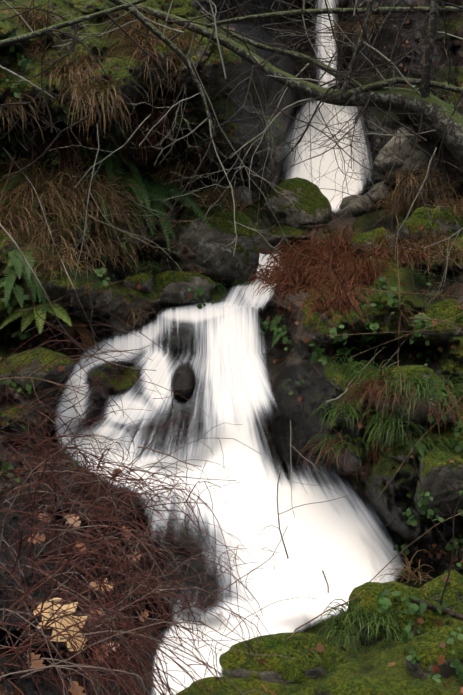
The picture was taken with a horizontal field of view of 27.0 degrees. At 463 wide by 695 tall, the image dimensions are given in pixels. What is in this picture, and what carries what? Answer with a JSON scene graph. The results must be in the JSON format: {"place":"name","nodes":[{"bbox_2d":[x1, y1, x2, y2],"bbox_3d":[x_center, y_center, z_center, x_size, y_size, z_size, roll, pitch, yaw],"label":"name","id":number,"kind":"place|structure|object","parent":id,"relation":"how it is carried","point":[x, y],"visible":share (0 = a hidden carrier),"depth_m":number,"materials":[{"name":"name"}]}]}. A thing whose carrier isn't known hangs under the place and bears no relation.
{"place":"outdoors","nodes":[
{"label":"outdoors","id":0,"kind":"place"},
{"bbox_2d":[54,0,403,694],"bbox_3d":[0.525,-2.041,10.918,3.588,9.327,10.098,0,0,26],"label":"water","id":1,"kind":"structure","parent":0,"point":[344,544],"depth_m":9.82,"materials":[{"name":"white liquid"}]},
{"bbox_2d":[0,0,462,694],"bbox_3d":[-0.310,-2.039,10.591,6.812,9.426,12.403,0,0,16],"label":"terrain","id":2,"kind":"structure","parent":0,"point":[392,502],"depth_m":10.25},
{"bbox_2d":[0,0,462,694],"bbox_3d":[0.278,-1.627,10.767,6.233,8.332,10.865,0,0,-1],"label":"vegetation","id":3,"kind":"object","parent":2,"relation":"on","point":[302,272],"visible":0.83,"depth_m":10.34,"materials":[{"name":"green plant"}]},
{"bbox_2d":[0,0,462,694],"bbox_3d":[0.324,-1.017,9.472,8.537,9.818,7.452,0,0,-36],"label":"twigs","id":4,"kind":"object","parent":2,"relation":"on","point":[114,610],"visible":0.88,"depth_m":8.56,"materials":[{"name":"brown wood"}]},
{"bbox_2d":[0,0,462,166],"bbox_3d":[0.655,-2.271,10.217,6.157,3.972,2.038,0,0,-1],"label":"tree branches","id":5,"kind":"object","parent":2,"relation":"on","point":[453,135],"visible":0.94,"depth_m":10.03,"materials":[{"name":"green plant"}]},
{"bbox_2d":[5,81,462,694],"bbox_3d":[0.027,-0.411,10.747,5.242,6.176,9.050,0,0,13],"label":"boulders","id":6,"kind":"object","parent":2,"relation":"on","point":[221,261],"visible":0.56,"depth_m":9.49,"materials":[{"name":"green stone"}]}
]}

